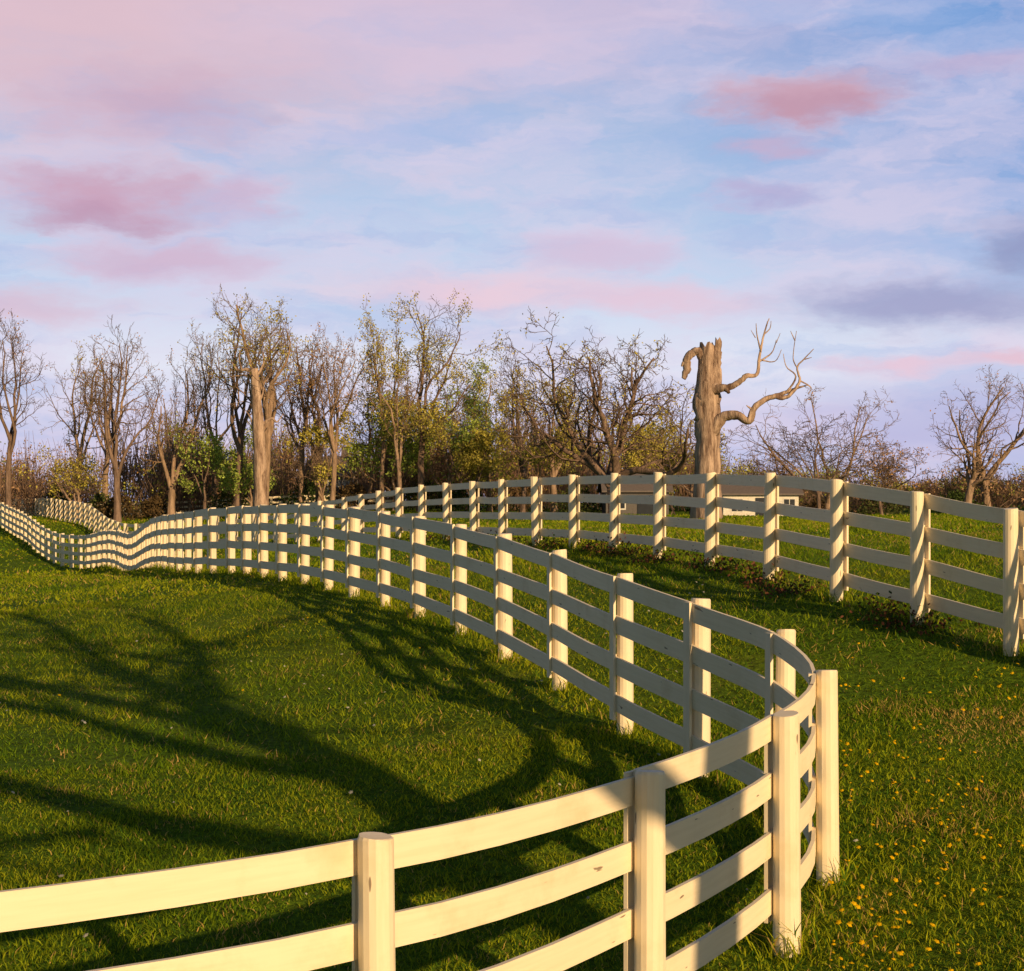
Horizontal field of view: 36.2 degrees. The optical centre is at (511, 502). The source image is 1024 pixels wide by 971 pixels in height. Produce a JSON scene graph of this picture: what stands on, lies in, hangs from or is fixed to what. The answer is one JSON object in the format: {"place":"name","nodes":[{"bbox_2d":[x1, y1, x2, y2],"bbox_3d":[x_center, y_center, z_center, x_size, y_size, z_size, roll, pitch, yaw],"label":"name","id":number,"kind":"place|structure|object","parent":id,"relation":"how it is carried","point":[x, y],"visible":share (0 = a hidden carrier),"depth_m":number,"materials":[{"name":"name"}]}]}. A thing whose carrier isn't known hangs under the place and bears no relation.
{"place":"outdoors","nodes":[
{"label":"outdoors","id":0,"kind":"place"},
{"bbox_2d":[0,504,1023,970],"bbox_3d":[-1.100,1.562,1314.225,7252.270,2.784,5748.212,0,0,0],"label":"ground","id":1,"kind":"structure","parent":0,"point":[852,694],"depth_m":13.75,"materials":[{"name":"green plant"}]},
{"bbox_2d":[0,308,54,514],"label":"bare tree","id":2,"kind":"object","parent":1,"relation":"on","point":[11,435],"visible":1,"depth_m":109.20,"materials":[{"name":"brown plant"}]},
{"bbox_2d":[33,483,73,516],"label":"leafy shrub","id":3,"kind":"object","parent":1,"relation":"on","point":[61,494],"visible":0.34,"depth_m":115.81,"materials":[{"name":"green plant"}]},
{"bbox_2d":[12,445,110,518],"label":"budding tree","id":4,"kind":"object","parent":1,"relation":"on","point":[80,480],"visible":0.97,"depth_m":108.46,"materials":[{"name":"green plant"}]},
{"bbox_2d":[39,339,128,517],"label":"bare tree","id":5,"kind":"object","parent":1,"relation":"on","point":[74,433],"visible":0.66,"depth_m":113.42,"materials":[{"name":"brown plant"}]},
{"bbox_2d":[81,492,113,519],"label":"leafy shrub","id":6,"kind":"object","parent":1,"relation":"on","point":[98,497],"visible":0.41,"depth_m":107.63,"materials":[{"name":"green plant"}]},
{"bbox_2d":[64,332,166,512],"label":"bare tree","id":7,"kind":"object","parent":1,"relation":"on","point":[105,469],"visible":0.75,"depth_m":111.00,"materials":[{"name":"brown plant"}]},
{"bbox_2d":[95,490,144,520],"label":"leafy shrub","id":8,"kind":"object","parent":1,"relation":"on","point":[127,509],"visible":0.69,"depth_m":105.69,"materials":[{"name":"green plant"}]},
{"bbox_2d":[72,316,176,521],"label":"bare tree","id":9,"kind":"object","parent":1,"relation":"on","point":[113,452],"visible":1,"depth_m":103.80,"materials":[{"name":"brown plant"}]},
{"bbox_2d":[133,493,167,518],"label":"leafy shrub","id":10,"kind":"object","parent":1,"relation":"on","point":[151,502],"visible":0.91,"depth_m":108.69,"materials":[{"name":"brown plant"}]},
{"bbox_2d":[137,332,224,514],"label":"bare tree","id":11,"kind":"object","parent":1,"relation":"on","point":[172,481],"visible":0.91,"depth_m":107.98,"materials":[{"name":"brown plant"}]},
{"bbox_2d":[166,417,248,508],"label":"budding tree","id":12,"kind":"object","parent":1,"relation":"on","point":[219,453],"visible":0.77,"depth_m":107.00,"materials":[{"name":"green plant"}]},
{"bbox_2d":[175,317,259,506],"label":"bare tree","id":13,"kind":"object","parent":1,"relation":"on","point":[205,384],"visible":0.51,"depth_m":111.98,"materials":[{"name":"brown plant"}]},
{"bbox_2d":[62,495,392,517],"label":"paddock rail fence","id":14,"kind":"object","parent":1,"relation":"on","point":[271,501],"visible":0.17,"depth_m":111.27,"materials":[{"name":"white paint"}]},
{"bbox_2d":[207,488,249,508],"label":"leafy shrub","id":15,"kind":"object","parent":1,"relation":"on","point":[224,495],"visible":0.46,"depth_m":109.38,"materials":[{"name":"green plant"}]},
{"bbox_2d":[177,290,312,516],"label":"budding tree","id":16,"kind":"object","parent":1,"relation":"on","point":[241,428],"visible":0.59,"depth_m":105.91,"materials":[{"name":"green plant"}]},
{"bbox_2d":[212,417,284,514],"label":"budding tree","id":17,"kind":"object","parent":1,"relation":"on","point":[224,475],"visible":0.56,"depth_m":105.95,"materials":[{"name":"green plant"}]},
{"bbox_2d":[226,348,282,520],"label":"dead tree snag","id":18,"kind":"object","parent":1,"relation":"on","point":[258,422],"visible":0.94,"depth_m":99.72,"materials":[{"name":"brown wood"}]},
{"bbox_2d":[201,283,316,515],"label":"bare tree","id":19,"kind":"object","parent":1,"relation":"on","point":[269,407],"visible":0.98,"depth_m":101.59,"materials":[{"name":"brown plant"}]},
{"bbox_2d":[267,330,346,502],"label":"bare tree","id":20,"kind":"object","parent":1,"relation":"on","point":[301,483],"visible":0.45,"depth_m":110.41,"materials":[{"name":"brown plant"}]},
{"bbox_2d":[278,474,340,507],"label":"leafy shrub","id":21,"kind":"object","parent":1,"relation":"on","point":[311,485],"visible":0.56,"depth_m":110.52,"materials":[{"name":"green plant"}]},
{"bbox_2d":[279,404,362,506],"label":"budding tree","id":22,"kind":"object","parent":1,"relation":"on","point":[309,435],"visible":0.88,"depth_m":106.08,"materials":[{"name":"green plant"}]},
{"bbox_2d":[275,324,375,501],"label":"bare tree","id":23,"kind":"object","parent":1,"relation":"on","point":[303,407],"visible":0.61,"depth_m":108.24,"materials":[{"name":"brown plant"}]},
{"bbox_2d":[309,446,358,508],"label":"tree","id":24,"kind":"object","parent":1,"relation":"on","point":[342,468],"visible":0.05,"depth_m":128.29,"materials":[{"name":"brown"}]},
{"bbox_2d":[305,322,371,507],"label":"bare tree","id":25,"kind":"object","parent":1,"relation":"on","point":[336,395],"visible":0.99,"depth_m":103.83,"materials":[{"name":"brown plant"}]},
{"bbox_2d":[327,480,375,509],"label":"leafy shrub","id":26,"kind":"object","parent":1,"relation":"on","point":[355,489],"visible":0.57,"depth_m":109.66,"materials":[{"name":"green plant"}]},
{"bbox_2d":[330,368,415,504],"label":"budding tree","id":27,"kind":"object","parent":1,"relation":"on","point":[369,435],"visible":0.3,"depth_m":111.09,"materials":[{"name":"brown plant"}]},
{"bbox_2d":[339,344,432,513],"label":"budding tree","id":28,"kind":"object","parent":1,"relation":"on","point":[395,435],"visible":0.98,"depth_m":103.88,"materials":[{"name":"green plant"}]},
{"bbox_2d":[338,390,436,510],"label":"budding tree","id":29,"kind":"object","parent":1,"relation":"on","point":[360,448],"visible":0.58,"depth_m":108.48,"materials":[{"name":"green plant"}]},
{"bbox_2d":[351,292,439,510],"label":"budding tree","id":30,"kind":"object","parent":1,"relation":"on","point":[374,356],"visible":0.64,"depth_m":108.11,"materials":[{"name":"brown plant"}]},
{"bbox_2d":[0,502,838,970],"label":"white board fence","id":31,"kind":"object","parent":1,"relation":"on","point":[376,932],"visible":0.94,"depth_m":9.33,"materials":[{"name":"paint"}]},
{"bbox_2d":[402,479,455,510],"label":"leafy shrub","id":32,"kind":"object","parent":1,"relation":"on","point":[427,497],"visible":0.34,"depth_m":110.86,"materials":[{"name":"green plant"}]},
{"bbox_2d":[376,288,506,511],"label":"budding tree","id":33,"kind":"object","parent":1,"relation":"on","point":[421,452],"visible":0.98,"depth_m":105.93,"materials":[{"name":"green plant"}]},
{"bbox_2d":[403,383,496,511],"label":"budding tree","id":34,"kind":"object","parent":1,"relation":"on","point":[463,434],"visible":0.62,"depth_m":107.99,"materials":[{"name":"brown plant"}]},
{"bbox_2d":[410,398,504,494],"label":"budding tree","id":35,"kind":"object","parent":1,"relation":"on","point":[477,450],"visible":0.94,"depth_m":105.03,"materials":[{"name":"green plant"}]},
{"bbox_2d":[442,481,493,511],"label":"leafy shrub","id":36,"kind":"object","parent":1,"relation":"on","point":[458,493],"visible":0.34,"depth_m":109.61,"materials":[{"name":"green plant"}]},
{"bbox_2d":[448,358,510,511],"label":"budding tree","id":37,"kind":"object","parent":1,"relation":"on","point":[473,406],"visible":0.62,"depth_m":111.57,"materials":[{"name":"green plant"}]},
{"bbox_2d":[472,334,544,511],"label":"budding tree","id":38,"kind":"object","parent":1,"relation":"on","point":[522,467],"visible":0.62,"depth_m":106.94,"materials":[{"name":"green plant"}]},
{"bbox_2d":[0,386,1023,516],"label":"distant woodland","id":39,"kind":"object","parent":1,"relation":"on","point":[1003,493],"visible":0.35,"depth_m":121.70,"materials":[{"name":"brown plant"}]},
{"bbox_2d":[1,472,1023,655],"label":"white board fence","id":40,"kind":"object","parent":1,"relation":"on","point":[918,563],"visible":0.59,"depth_m":20.29,"materials":[{"name":"paint"}]},
{"bbox_2d":[6,577,1023,970],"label":"dandelions","id":41,"kind":"object","parent":1,"relation":"on","point":[850,831],"visible":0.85,"depth_m":10.45,"materials":[{"name":"yellow plant"}]},
{"bbox_2d":[492,471,549,511],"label":"leafy shrub","id":42,"kind":"object","parent":1,"relation":"on","point":[517,491],"visible":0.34,"depth_m":111.65,"materials":[{"name":"green plant"}]},
{"bbox_2d":[483,390,579,511],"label":"budding tree","id":43,"kind":"object","parent":1,"relation":"on","point":[504,442],"visible":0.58,"depth_m":102.92,"materials":[{"name":"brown plant"}]},
{"bbox_2d":[509,374,586,511],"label":"budding tree","id":44,"kind":"object","parent":1,"relation":"on","point":[553,488],"visible":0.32,"depth_m":109.83,"materials":[{"name":"brown plant"}]},
{"bbox_2d":[547,484,602,512],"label":"leafy shrub","id":45,"kind":"object","parent":1,"relation":"on","point":[590,509],"visible":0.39,"depth_m":107.68,"materials":[{"name":"green plant"}]},
{"bbox_2d":[477,306,734,514],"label":"bare oak tree","id":46,"kind":"object","parent":1,"relation":"on","point":[592,463],"visible":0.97,"depth_m":91.79,"materials":[{"name":"brown plant"}]},
{"bbox_2d":[597,474,673,514],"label":"grey barn","id":47,"kind":"structure","parent":1,"relation":"on","point":[636,489],"depth_m":105.00,"materials":[{"name":"grey"}]},
{"bbox_2d":[637,504,652,514],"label":"door","id":48,"kind":"structure","parent":47,"relation":"in","point":[641,508],"depth_m":104.95,"materials":[{"name":"grey glass"}]},
{"bbox_2d":[601,393,686,495],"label":"budding tree","id":49,"kind":"object","parent":1,"relation":"on","point":[633,457],"visible":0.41,"depth_m":111.19,"materials":[{"name":"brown plant"}]},
{"bbox_2d":[621,409,689,488],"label":"budding tree","id":50,"kind":"object","parent":1,"relation":"on","point":[670,460],"visible":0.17,"depth_m":115.28,"materials":[{"name":"green plant"}]},
{"bbox_2d":[640,417,727,507],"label":"budding tree","id":51,"kind":"object","parent":1,"relation":"on","point":[687,470],"visible":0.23,"depth_m":112.03,"materials":[{"name":"brown plant"}]},
{"bbox_2d":[406,527,979,635],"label":"weeds","id":52,"kind":"object","parent":1,"relation":"on","point":[779,592],"visible":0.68,"depth_m":20.14,"materials":[{"name":"green plant"}]},
{"bbox_2d":[681,318,813,518],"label":"dead tree snag","id":53,"kind":"object","parent":1,"relation":"on","point":[710,419],"visible":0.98,"depth_m":74.56,"materials":[{"name":"brown wood"}]},
{"bbox_2d":[721,475,803,515],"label":"white cottage","id":54,"kind":"structure","parent":1,"relation":"on","point":[789,496],"depth_m":102.00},
{"bbox_2d":[756,498,763,515],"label":"door","id":55,"kind":"structure","parent":54,"relation":"in","point":[757,499],"depth_m":101.95,"materials":[{"name":"brown glass"}]},
{"bbox_2d":[732,499,794,510],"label":"windows","id":56,"kind":"structure","parent":54,"relation":"in","point":[786,501],"depth_m":101.97,"materials":[{"name":"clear glass"}]},
{"bbox_2d":[731,498,795,512],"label":"window frames","id":57,"kind":"structure","parent":54,"relation":"in","point":[737,511],"depth_m":101.97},
{"bbox_2d":[734,445,802,474],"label":"bare tree","id":58,"kind":"object","parent":1,"relation":"on","point":[775,469],"visible":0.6,"depth_m":107.31,"materials":[{"name":"brown plant"}]},
{"bbox_2d":[724,384,899,509],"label":"bare tree","id":59,"kind":"object","parent":1,"relation":"on","point":[822,496],"visible":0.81,"depth_m":102.66,"materials":[{"name":"brown plant"}]},
{"bbox_2d":[765,411,883,508],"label":"bare tree","id":60,"kind":"object","parent":1,"relation":"on","point":[814,459],"visible":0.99,"depth_m":80.22,"materials":[{"name":"brown plant"}]},
{"bbox_2d":[799,493,853,511],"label":"leafy shrub","id":61,"kind":"object","parent":1,"relation":"on","point":[813,504],"visible":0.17,"depth_m":107.80,"materials":[{"name":"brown plant"}]},
{"bbox_2d":[851,498,909,514],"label":"leafy shrub","id":62,"kind":"object","parent":1,"relation":"on","point":[887,509],"visible":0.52,"depth_m":109.62,"materials":[{"name":"green plant"}]},
{"bbox_2d":[847,432,927,514],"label":"bare tree","id":63,"kind":"object","parent":1,"relation":"on","point":[881,467],"visible":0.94,"depth_m":99.89,"materials":[{"name":"brown plant"}]},
{"bbox_2d":[855,435,944,514],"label":"bare tree","id":64,"kind":"object","parent":1,"relation":"on","point":[887,454],"visible":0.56,"depth_m":111.13,"materials":[{"name":"brown plant"}]},
{"bbox_2d":[934,484,986,513],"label":"leafy shrub","id":65,"kind":"object","parent":1,"relation":"on","point":[957,495],"visible":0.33,"depth_m":110.41,"materials":[{"name":"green plant"}]},
{"bbox_2d":[929,364,1023,505],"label":"bare tree","id":66,"kind":"object","parent":1,"relation":"on","point":[986,500],"visible":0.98,"depth_m":111.41,"materials":[{"name":"brown plant"}]},
{"bbox_2d":[951,434,1011,502],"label":"bare tree","id":67,"kind":"object","parent":1,"relation":"on","point":[972,482],"visible":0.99,"depth_m":105.43,"materials":[{"name":"brown plant"}]},
{"bbox_2d":[0,0,1023,502],"label":"sky","id":68,"kind":"structure","parent":0,"point":[846,175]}
]}

